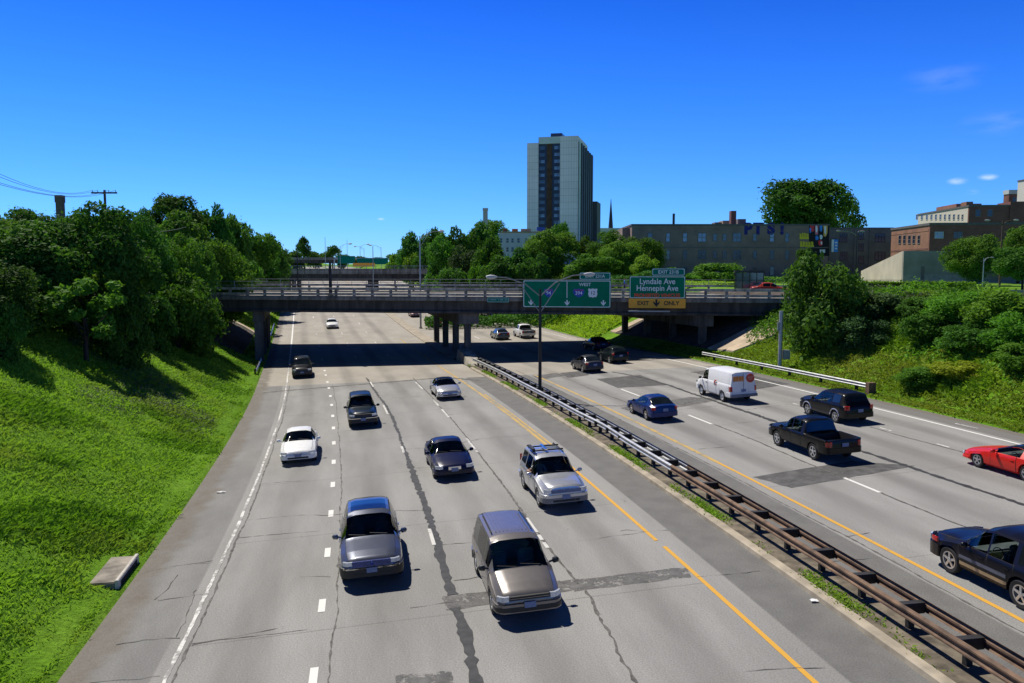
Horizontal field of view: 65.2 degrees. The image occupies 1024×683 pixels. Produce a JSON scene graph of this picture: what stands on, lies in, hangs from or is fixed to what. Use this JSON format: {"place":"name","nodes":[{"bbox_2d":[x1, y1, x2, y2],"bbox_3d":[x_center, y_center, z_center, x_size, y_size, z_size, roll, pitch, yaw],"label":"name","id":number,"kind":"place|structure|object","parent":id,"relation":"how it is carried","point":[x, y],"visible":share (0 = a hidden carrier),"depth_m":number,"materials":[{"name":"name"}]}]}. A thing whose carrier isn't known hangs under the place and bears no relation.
{"place":"outdoors","nodes":[
{"label":"outdoors","id":0,"kind":"place"},
{"bbox_2d":[57,266,930,682],"bbox_3d":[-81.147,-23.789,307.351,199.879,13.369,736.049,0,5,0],"label":"road","id":1,"kind":"structure","parent":0,"point":[691,628],"depth_m":25.29,"materials":[{"name":"asphalt"}]},
{"bbox_2d":[162,366,289,682],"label":"edge line","id":2,"kind":"object","parent":1,"relation":"on","point":[181,645],"visible":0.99,"depth_m":26.51,"materials":[{"name":"white paint"}]},
{"bbox_2d":[171,385,289,682],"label":"tar seam","id":3,"kind":"object","parent":1,"relation":"on","point":[204,614],"visible":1,"depth_m":26.70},
{"bbox_2d":[277,426,320,462],"bbox_3d":[-11.397,5.391,42.923,2.280,1.445,4.812,-4,5,-12],"label":"sedan","id":4,"kind":"object","parent":1,"relation":"on","point":[299,442],"visible":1,"depth_m":41.63,"materials":[{"name":"white paint"}]},
{"bbox_2d":[308,370,335,682],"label":"dotted line","id":5,"kind":"object","parent":1,"relation":"on","point":[313,676],"visible":1,"depth_m":23.43,"materials":[{"name":"white paint"}]},
{"bbox_2d":[343,390,379,426],"bbox_3d":[-9.766,4.295,51.898,2.300,1.830,4.812,-4,5,-13],"label":"suv","id":6,"kind":"object","parent":1,"relation":"on","point":[360,407],"visible":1,"depth_m":50.78,"materials":[{"name":"grey paint"}]},
{"bbox_2d":[332,496,406,579],"bbox_3d":[-4.720,6.417,26.581,2.410,1.776,4.851,-4,5,-11],"label":"crossover car","id":7,"kind":"object","parent":1,"relation":"on","point":[370,539],"visible":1,"depth_m":25.48,"materials":[{"name":"grey paint"}]},
{"bbox_2d":[345,281,456,358],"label":"median","id":8,"kind":"object","parent":1,"relation":"on","point":[429,341],"visible":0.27,"depth_m":112.92,"materials":[{"name":"concrete"}]},
{"bbox_2d":[406,460,483,682],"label":"tar seam","id":9,"kind":"object","parent":1,"relation":"on","point":[464,632],"visible":1,"depth_m":24.02,"materials":[{"name":"asphalt"}]},
{"bbox_2d":[429,376,461,398],"bbox_3d":[-5.131,3.442,61.151,2.280,1.401,4.912,-4,5,-13],"label":"coupe","id":10,"kind":"object","parent":1,"relation":"on","point":[445,386],"visible":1,"depth_m":59.83,"materials":[{"name":"silver metal"}]},
{"bbox_2d":[424,435,473,476],"bbox_3d":[-3.099,5.396,38.610,2.340,1.455,4.962,-4,5,-12],"label":"sedan","id":11,"kind":"object","parent":1,"relation":"on","point":[447,455],"visible":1,"depth_m":37.34,"materials":[{"name":"blue paint"}]},
{"bbox_2d":[442,580,571,609],"bbox_3d":[-0.090,7.396,23.375,3.858,0.182,1.058,-1,5,-13],"label":"asphalt patch","id":12,"kind":"object","parent":1,"relation":"on","point":[477,596],"visible":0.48,"depth_m":23.14,"materials":[{"name":"asphalt"}]},
{"bbox_2d":[471,509,561,614],"bbox_3d":[0.005,6.433,23.761,2.350,1.822,5.062,-4,5,-10],"label":"minivan","id":13,"kind":"object","parent":1,"relation":"on","point":[513,567],"visible":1,"depth_m":23.10,"materials":[{"name":"grey metal"}]},
{"bbox_2d":[519,442,587,506],"bbox_3d":[1.614,5.427,33.293,2.360,1.930,4.862,-4,5,-11],"label":"suv","id":14,"kind":"object","parent":1,"relation":"on","point":[560,480],"visible":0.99,"depth_m":32.30,"materials":[{"name":"silver metal"}]},
{"bbox_2d":[561,568,690,591],"bbox_3d":[3.472,7.162,24.136,4.036,0.187,0.920,-1,5,-11],"label":"asphalt patch","id":15,"kind":"object","parent":1,"relation":"on","point":[674,572],"visible":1,"depth_m":24.12,"materials":[{"name":"asphalt"}]},
{"bbox_2d":[572,466,818,682],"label":"yellow line","id":16,"kind":"object","parent":1,"relation":"on","point":[762,634],"visible":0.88,"depth_m":22.55,"materials":[{"name":"paint"}]},
{"bbox_2d":[470,367,955,682],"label":"kerb","id":17,"kind":"structure","parent":1,"relation":"on","point":[923,668],"depth_m":24.05,"materials":[{"name":"concrete"}]},
{"bbox_2d":[0,262,1023,682],"bbox_3d":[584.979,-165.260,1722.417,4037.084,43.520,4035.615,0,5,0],"label":"ground","id":18,"kind":"structure","parent":0,"point":[50,648],"depth_m":31.20,"materials":[{"name":"plant"}]},
{"bbox_2d":[0,264,42,333],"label":"tree","id":19,"kind":"object","parent":18,"relation":"on","point":[17,284],"visible":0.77,"depth_m":43.85,"materials":[{"name":"green plant"}]},
{"bbox_2d":[3,205,65,256],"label":"tree","id":20,"kind":"object","parent":18,"relation":"on","point":[21,214],"visible":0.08,"depth_m":71.47,"materials":[{"name":"green plant"}]},
{"bbox_2d":[0,218,84,286],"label":"tree","id":21,"kind":"object","parent":18,"relation":"on","point":[31,245],"visible":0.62,"depth_m":52.71,"materials":[{"name":"green plant"}]},
{"bbox_2d":[8,267,77,339],"bbox_3d":[-31.422,-2.420,50.156,7.392,4.610,8.556,0,5,0],"label":"bush","id":22,"kind":"object","parent":18,"relation":"on","point":[46,323],"visible":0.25,"depth_m":50.31,"materials":[{"name":"green plant"}]},
{"bbox_2d":[35,277,127,360],"bbox_3d":[-27.999,-1.302,52.232,5.580,5.912,5.406,0,5,0],"label":"tree","id":23,"kind":"object","parent":18,"relation":"on","point":[102,320],"visible":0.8,"depth_m":51.69,"materials":[{"name":"green plant"}]},
{"bbox_2d":[15,199,170,343],"bbox_3d":[-30.276,-4.815,57.772,9.678,10.751,9.630,0,5,0],"label":"tree","id":24,"kind":"object","parent":18,"relation":"on","point":[116,256],"visible":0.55,"depth_m":56.58,"materials":[{"name":"green plant"}]},
{"bbox_2d":[90,554,138,588],"bbox_3d":[-12.933,7.591,26.042,0.898,0.500,2.440,-1,5,-11],"label":"storm drain","id":25,"kind":"object","parent":18,"relation":"on","point":[114,572],"visible":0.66,"depth_m":25.81,"materials":[{"name":"concrete"}]},
{"bbox_2d":[89,284,156,370],"bbox_3d":[-27.243,-0.591,55.925,4.321,6.920,4.566,-3,6,-33],"label":"bush","id":26,"kind":"object","parent":18,"relation":"on","point":[130,350],"visible":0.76,"depth_m":55.37,"materials":[{"name":"green plant"}]},
{"bbox_2d":[0,322,264,561],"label":"grass","id":27,"kind":"structure","parent":18,"relation":"on","point":[26,406],"depth_m":32.94,"materials":[{"name":"plant"}]},
{"bbox_2d":[0,325,268,682],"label":"grass","id":28,"kind":"structure","parent":18,"relation":"on","point":[66,386],"depth_m":36.64,"materials":[{"name":"plant"}]},
{"bbox_2d":[67,336,218,437],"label":"undergrowth","id":29,"kind":"object","parent":18,"relation":"on","point":[141,387],"visible":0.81,"depth_m":50.83,"materials":[{"name":"green plant"}]},
{"bbox_2d":[122,211,179,290],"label":"tree","id":30,"kind":"object","parent":18,"relation":"on","point":[146,231],"visible":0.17,"depth_m":72.99,"materials":[{"name":"green plant"}]},
{"bbox_2d":[133,293,179,355],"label":"bush","id":31,"kind":"object","parent":18,"relation":"on","point":[162,323],"visible":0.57,"depth_m":65.45,"materials":[{"name":"green plant"}]},
{"bbox_2d":[146,192,211,229],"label":"tree","id":32,"kind":"object","parent":18,"relation":"on","point":[163,206],"visible":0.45,"depth_m":124.90,"materials":[{"name":"green plant"}]},
{"bbox_2d":[146,232,222,302],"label":"tree","id":33,"kind":"object","parent":18,"relation":"on","point":[194,258],"visible":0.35,"depth_m":78.86,"materials":[{"name":"green plant"}]},
{"bbox_2d":[154,207,215,245],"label":"tree","id":34,"kind":"object","parent":18,"relation":"on","point":[177,222],"visible":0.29,"depth_m":108.08,"materials":[{"name":"green plant"}]},
{"bbox_2d":[143,268,229,358],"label":"tree","id":35,"kind":"object","parent":18,"relation":"on","point":[186,299],"visible":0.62,"depth_m":71.55,"materials":[{"name":"green plant"}]},
{"bbox_2d":[198,202,235,247],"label":"tree","id":36,"kind":"object","parent":18,"relation":"on","point":[217,222],"visible":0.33,"depth_m":129.74,"materials":[{"name":"green plant"}]},
{"bbox_2d":[187,236,256,337],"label":"tree","id":37,"kind":"object","parent":18,"relation":"on","point":[223,255],"visible":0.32,"depth_m":90.75,"materials":[{"name":"green plant"}]},
{"bbox_2d":[214,213,255,275],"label":"tree","id":38,"kind":"object","parent":18,"relation":"on","point":[241,237],"visible":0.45,"depth_m":137.11,"materials":[{"name":"green plant"}]},
{"bbox_2d":[246,225,281,286],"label":"tree","id":39,"kind":"object","parent":18,"relation":"on","point":[263,252],"visible":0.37,"depth_m":144.10,"materials":[{"name":"green plant"}]},
{"bbox_2d":[334,256,388,268],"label":"sign gantry","id":40,"kind":"object","parent":18,"relation":"on","point":[367,262],"visible":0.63,"depth_m":313.34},
{"bbox_2d":[394,230,423,286],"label":"tree","id":41,"kind":"object","parent":18,"relation":"on","point":[409,244],"visible":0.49,"depth_m":245.43,"materials":[{"name":"green plant"}]},
{"bbox_2d":[280,266,560,290],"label":"road bridge","id":42,"kind":"structure","parent":18,"relation":"on","point":[347,274],"depth_m":205.11,"materials":[{"name":"concrete"}]},
{"bbox_2d":[410,226,445,281],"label":"tree","id":43,"kind":"object","parent":18,"relation":"on","point":[430,237],"visible":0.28,"depth_m":210.92,"materials":[{"name":"green plant"}]},
{"bbox_2d":[423,234,462,290],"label":"tree","id":44,"kind":"object","parent":18,"relation":"on","point":[437,252],"visible":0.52,"depth_m":175.38,"materials":[{"name":"green plant"}]},
{"bbox_2d":[432,265,472,290],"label":"bush","id":45,"kind":"object","parent":18,"relation":"on","point":[446,275],"visible":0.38,"depth_m":148.05,"materials":[{"name":"green plant"}]},
{"bbox_2d":[444,244,476,280],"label":"tree","id":46,"kind":"object","parent":18,"relation":"on","point":[457,260],"visible":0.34,"depth_m":162.00,"materials":[{"name":"green plant"}]},
{"bbox_2d":[443,225,483,274],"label":"tree","id":47,"kind":"object","parent":18,"relation":"on","point":[466,241],"visible":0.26,"depth_m":196.58,"materials":[{"name":"green plant"}]},
{"bbox_2d":[470,234,505,275],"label":"tree","id":48,"kind":"object","parent":18,"relation":"on","point":[484,254],"visible":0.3,"depth_m":155.57,"materials":[{"name":"green plant"}]},
{"bbox_2d":[476,253,520,315],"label":"tree","id":49,"kind":"object","parent":18,"relation":"on","point":[499,266],"visible":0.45,"depth_m":138.17,"materials":[{"name":"green plant"}]},
{"bbox_2d":[499,227,547,257],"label":"pale building","id":50,"kind":"structure","parent":18,"relation":"on","point":[512,240],"depth_m":260.08,"materials":[{"name":"white concrete"}]},
{"bbox_2d":[512,251,555,287],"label":"tree","id":51,"kind":"object","parent":18,"relation":"on","point":[533,268],"visible":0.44,"depth_m":137.47,"materials":[{"name":"green plant"}]},
{"bbox_2d":[523,229,580,277],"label":"tree","id":52,"kind":"object","parent":18,"relation":"on","point":[549,244],"visible":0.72,"depth_m":151.06,"materials":[{"name":"green plant"}]},
{"bbox_2d":[424,267,690,328],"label":"undergrowth","id":53,"kind":"object","parent":18,"relation":"on","point":[502,319],"visible":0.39,"depth_m":125.28,"materials":[{"name":"green plant"}]},
{"bbox_2d":[527,133,592,263],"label":"apartment tower","id":54,"kind":"structure","parent":18,"relation":"on","point":[559,178],"depth_m":348.77,"materials":[{"name":"concrete"}]},
{"bbox_2d":[421,274,733,337],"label":"grass","id":55,"kind":"structure","parent":18,"relation":"on","point":[594,325],"depth_m":113.78,"materials":[{"name":"plant"}]},
{"bbox_2d":[559,253,623,278],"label":"tree","id":56,"kind":"object","parent":18,"relation":"on","point":[587,263],"visible":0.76,"depth_m":135.63,"materials":[{"name":"green plant"}]},
{"bbox_2d":[585,229,626,271],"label":"tree","id":57,"kind":"object","parent":18,"relation":"on","point":[609,236],"visible":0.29,"depth_m":158.15,"materials":[{"name":"green plant"}]},
{"bbox_2d":[206,279,1023,360],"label":"road bridge","id":58,"kind":"structure","parent":18,"relation":"on","point":[712,319],"depth_m":85.88,"materials":[{"name":"concrete"}]},
{"bbox_2d":[523,272,610,307],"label":"guide sign","id":59,"kind":"object","parent":58,"relation":"attached to","point":[594,291],"visible":0.97,"depth_m":81.63,"materials":[{"name":"metal"}]},
{"bbox_2d":[628,268,685,311],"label":"guide sign","id":60,"kind":"object","parent":58,"relation":"attached to","point":[662,288],"visible":1,"depth_m":80.20,"materials":[{"name":"green metal"}]},
{"bbox_2d":[734,270,764,288],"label":"bus shelter","id":61,"kind":"object","parent":58,"relation":"on","point":[742,280],"visible":0.66,"depth_m":98.83,"materials":[{"name":"glass"}]},
{"bbox_2d":[599,239,644,274],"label":"tree","id":62,"kind":"object","parent":18,"relation":"on","point":[618,250],"visible":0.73,"depth_m":142.03,"materials":[{"name":"green plant"}]},
{"bbox_2d":[623,236,667,273],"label":"tree","id":63,"kind":"object","parent":18,"relation":"on","point":[652,248],"visible":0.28,"depth_m":147.51,"materials":[{"name":"green plant"}]},
{"bbox_2d":[691,263,745,281],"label":"bush","id":64,"kind":"object","parent":18,"relation":"on","point":[707,271],"visible":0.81,"depth_m":125.81,"materials":[{"name":"green plant"}]},
{"bbox_2d":[614,211,829,276],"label":"building","id":65,"kind":"structure","parent":18,"relation":"on","point":[771,248],"depth_m":168.83,"materials":[{"name":"grey brick"}]},
{"bbox_2d":[702,352,875,393],"bbox_3d":[21.058,2.349,64.461,0.545,1.311,23.902,-1,5,-13],"label":"guardrail","id":66,"kind":"object","parent":18,"relation":"on","point":[869,387],"visible":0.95,"depth_m":60.38,"materials":[{"name":"metal"}]},
{"bbox_2d":[775,189,835,226],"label":"tree","id":67,"kind":"object","parent":18,"relation":"on","point":[797,221],"visible":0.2,"depth_m":200.38,"materials":[{"name":"green plant"}]},
{"bbox_2d":[757,176,857,224],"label":"tree","id":68,"kind":"object","parent":18,"relation":"on","point":[784,195],"visible":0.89,"depth_m":198.63,"materials":[{"name":"green plant"}]},
{"bbox_2d":[781,250,875,360],"bbox_3d":[25.856,-2.696,66.221,7.484,9.711,8.831,0,5,0],"label":"tree","id":69,"kind":"object","parent":18,"relation":"on","point":[841,290],"visible":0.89,"depth_m":64.62,"materials":[{"name":"green plant"}]},
{"bbox_2d":[641,288,1023,402],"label":"grass","id":70,"kind":"structure","parent":18,"relation":"on","point":[824,358],"depth_m":52.45,"materials":[{"name":"plant"}]},
{"bbox_2d":[650,315,1023,432],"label":"grass","id":71,"kind":"structure","parent":18,"relation":"on","point":[880,382],"depth_m":55.52,"materials":[{"name":"plant"}]},
{"bbox_2d":[825,192,868,226],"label":"tree","id":72,"kind":"object","parent":18,"relation":"on","point":[850,220],"visible":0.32,"depth_m":207.29,"materials":[{"name":"green plant"}]},
{"bbox_2d":[828,227,893,276],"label":"brick block","id":73,"kind":"structure","parent":18,"relation":"on","point":[873,245],"depth_m":169.27,"materials":[{"name":"brown brick"}]},
{"bbox_2d":[828,315,894,351],"bbox_3d":[27.220,-0.624,62.449,4.885,2.920,4.622,2,5,21],"label":"bush","id":74,"kind":"object","parent":18,"relation":"on","point":[855,326],"visible":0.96,"depth_m":61.39,"materials":[{"name":"green plant"}]},
{"bbox_2d":[847,291,904,319],"bbox_3d":[30.320,-2.805,65.762,5.682,2.830,5.895,4,7,40],"label":"bush","id":75,"kind":"object","parent":18,"relation":"on","point":[874,306],"visible":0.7,"depth_m":64.25,"materials":[{"name":"green plant"}]},
{"bbox_2d":[743,276,1023,386],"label":"undergrowth","id":76,"kind":"object","parent":18,"relation":"on","point":[934,286],"visible":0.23,"depth_m":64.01,"materials":[{"name":"green plant"}]},
{"bbox_2d":[895,296,939,318],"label":"bush","id":77,"kind":"object","parent":18,"relation":"on","point":[910,306],"visible":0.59,"depth_m":61.29,"materials":[{"name":"green plant"}]},
{"bbox_2d":[890,366,949,387],"bbox_3d":[26.374,2.249,51.556,3.859,1.464,3.727,0,5,0],"label":"bush","id":78,"kind":"object","parent":18,"relation":"on","point":[908,375],"visible":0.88,"depth_m":50.87,"materials":[{"name":"green plant"}]},
{"bbox_2d":[898,312,956,347],"bbox_3d":[29.846,-0.827,57.335,3.868,2.747,3.729,4,6,36],"label":"bush","id":79,"kind":"object","parent":18,"relation":"on","point":[920,325],"visible":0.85,"depth_m":56.74,"materials":[{"name":"green plant"}]},
{"bbox_2d":[861,251,1020,282],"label":"ramp wall","id":80,"kind":"structure","parent":18,"relation":"on","point":[908,266],"depth_m":111.33,"materials":[{"name":"concrete"}]},
{"bbox_2d":[923,360,982,379],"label":"bush","id":81,"kind":"object","parent":18,"relation":"on","point":[944,369],"visible":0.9,"depth_m":49.55,"materials":[{"name":"green plant"}]},
{"bbox_2d":[914,291,997,324],"bbox_3d":[32.292,-2.311,57.914,5.023,2.676,5.479,0,5,0],"label":"bush","id":82,"kind":"object","parent":18,"relation":"on","point":[943,304],"visible":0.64,"depth_m":57.22,"materials":[{"name":"green plant"}]},
{"bbox_2d":[890,222,1023,256],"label":"brown building","id":83,"kind":"structure","parent":18,"relation":"on","point":[929,237],"depth_m":138.78,"materials":[{"name":"brick"}]},
{"bbox_2d":[932,321,996,351],"bbox_3d":[30.691,-0.131,53.012,4.495,2.431,4.276,0,5,0],"label":"bush","id":84,"kind":"object","parent":18,"relation":"on","point":[965,336],"visible":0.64,"depth_m":52.67,"materials":[{"name":"green plant"}]},
{"bbox_2d":[937,233,999,283],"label":"tree","id":85,"kind":"object","parent":18,"relation":"on","point":[964,259],"visible":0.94,"depth_m":96.22,"materials":[{"name":"green plant"}]},
{"bbox_2d":[916,201,1023,223],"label":"pale upper building","id":86,"kind":"structure","parent":18,"relation":"on","point":[966,212],"depth_m":188.03,"materials":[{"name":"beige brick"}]},
{"bbox_2d":[958,288,1023,328],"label":"bush","id":87,"kind":"object","parent":18,"relation":"on","point":[1003,301],"visible":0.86,"depth_m":53.02,"materials":[{"name":"green plant"}]},
{"bbox_2d":[976,310,1023,351],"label":"bush","id":88,"kind":"object","parent":18,"relation":"on","point":[1008,324],"visible":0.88,"depth_m":49.83,"materials":[{"name":"green plant"}]},
{"bbox_2d":[990,341,1023,374],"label":"bush","id":89,"kind":"object","parent":18,"relation":"on","point":[1010,353],"visible":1,"depth_m":46.88,"materials":[{"name":"green plant"}]},
{"bbox_2d":[991,246,1023,289],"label":"tree","id":90,"kind":"object","parent":18,"relation":"on","point":[1009,259],"visible":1,"depth_m":81.52,"materials":[{"name":"green plant"}]},
{"bbox_2d":[996,225,1023,282],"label":"tree","id":91,"kind":"object","parent":18,"relation":"on","point":[1015,237],"visible":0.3,"depth_m":106.69,"materials":[{"name":"green plant"}]},
{"bbox_2d":[0,0,1023,264],"label":"sky","id":92,"kind":"structure","parent":0,"point":[338,123],"materials":[{"name":"blue"}]},
{"bbox_2d":[322,266,1023,677],"bbox_3d":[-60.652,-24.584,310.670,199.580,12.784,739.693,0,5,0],"label":"road","id":93,"kind":"structure","parent":0,"point":[900,528],"depth_m":36.99,"materials":[{"name":"asphalt"}]},
{"bbox_2d":[571,354,603,371],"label":"sedan","id":94,"kind":"object","parent":93,"relation":"on","point":[583,363],"visible":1,"depth_m":70.43,"materials":[{"name":"grey paint"}]},
{"bbox_2d":[598,375,664,387],"bbox_3d":[9.484,3.204,64.036,3.995,0.217,6.237,-1,5,-12],"label":"asphalt patch","id":95,"kind":"object","parent":93,"relation":"on","point":[622,382],"visible":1,"depth_m":63.86,"materials":[{"name":"asphalt"}]},
{"bbox_2d":[627,393,677,419],"bbox_3d":[8.582,3.869,49.367,2.180,1.435,4.512,-4,5,-12],"label":"sedan","id":96,"kind":"object","parent":93,"relation":"on","point":[654,405],"visible":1,"depth_m":47.80,"materials":[{"name":"blue paint"}]},
{"bbox_2d":[696,366,757,401],"bbox_3d":[14.512,2.780,54.607,2.420,2.090,5.324,-4,5,-13],"label":"cargo van","id":97,"kind":"object","parent":93,"relation":"on","point":[724,383],"visible":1,"depth_m":52.63,"materials":[{"name":"white paint"}]},
{"bbox_2d":[454,357,1004,682],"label":"median","id":98,"kind":"object","parent":93,"relation":"on","point":[946,658],"visible":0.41,"depth_m":23.71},
{"bbox_2d":[486,272,594,397],"bbox_3d":[2.011,-0.241,57.257,7.748,9.410,0.442,0,5,0],"label":"street lamp","id":99,"kind":"object","parent":98,"relation":"on","point":[589,274],"visible":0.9,"depth_m":57.03,"materials":[{"name":"grey metal"}]},
{"bbox_2d":[472,357,687,474],"bbox_3d":[1.970,3.947,57.005,1.187,1.528,46.791,-1,5,-13],"label":"guardrail","id":100,"kind":"object","parent":98,"relation":"on","point":[639,445],"visible":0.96,"depth_m":45.05,"materials":[{"name":"metal"}]},
{"bbox_2d":[467,364,952,672],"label":"weeds","id":101,"kind":"object","parent":98,"relation":"on","point":[714,513],"visible":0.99,"depth_m":28.78,"materials":[{"name":"green plant"}]},
{"bbox_2d":[670,464,1023,682],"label":"guardrail","id":102,"kind":"object","parent":98,"relation":"on","point":[969,643],"visible":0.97,"depth_m":21.31,"materials":[{"name":"metal"}]},
{"bbox_2d":[769,414,860,459],"bbox_3d":[14.477,4.440,38.618,2.340,1.735,5.362,-4,5,-11],"label":"pickup truck","id":103,"kind":"object","parent":93,"relation":"on","point":[816,435],"visible":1,"depth_m":37.76,"materials":[{"name":"black paint"}]},
{"bbox_2d":[754,461,909,487],"bbox_3d":[14.106,5.676,34.889,7.104,0.343,2.194,-2,5,-21],"label":"asphalt patch","id":104,"kind":"object","parent":93,"relation":"on","point":[850,469],"visible":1,"depth_m":34.72,"materials":[{"name":"asphalt"}]},
{"bbox_2d":[800,388,873,422],"bbox_3d":[18.692,3.530,46.328,2.340,1.730,4.762,-4,5,-12],"label":"suv","id":105,"kind":"object","parent":93,"relation":"on","point":[837,405],"visible":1,"depth_m":44.72,"materials":[{"name":"black paint"}]},
{"bbox_2d":[716,462,1023,622],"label":"yellow line","id":106,"kind":"object","parent":93,"relation":"on","point":[933,573],"visible":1,"depth_m":25.23,"materials":[{"name":"paint"}]},
{"bbox_2d":[930,524,1023,609],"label":"suv","id":107,"kind":"object","parent":93,"relation":"on","point":[995,555],"visible":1,"depth_m":22.40,"materials":[{"name":"black paint"}]},
{"bbox_2d":[963,444,1023,479],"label":"sports car","id":108,"kind":"object","parent":93,"relation":"on","point":[1008,458],"visible":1,"depth_m":33.60,"materials":[{"name":"red paint"}]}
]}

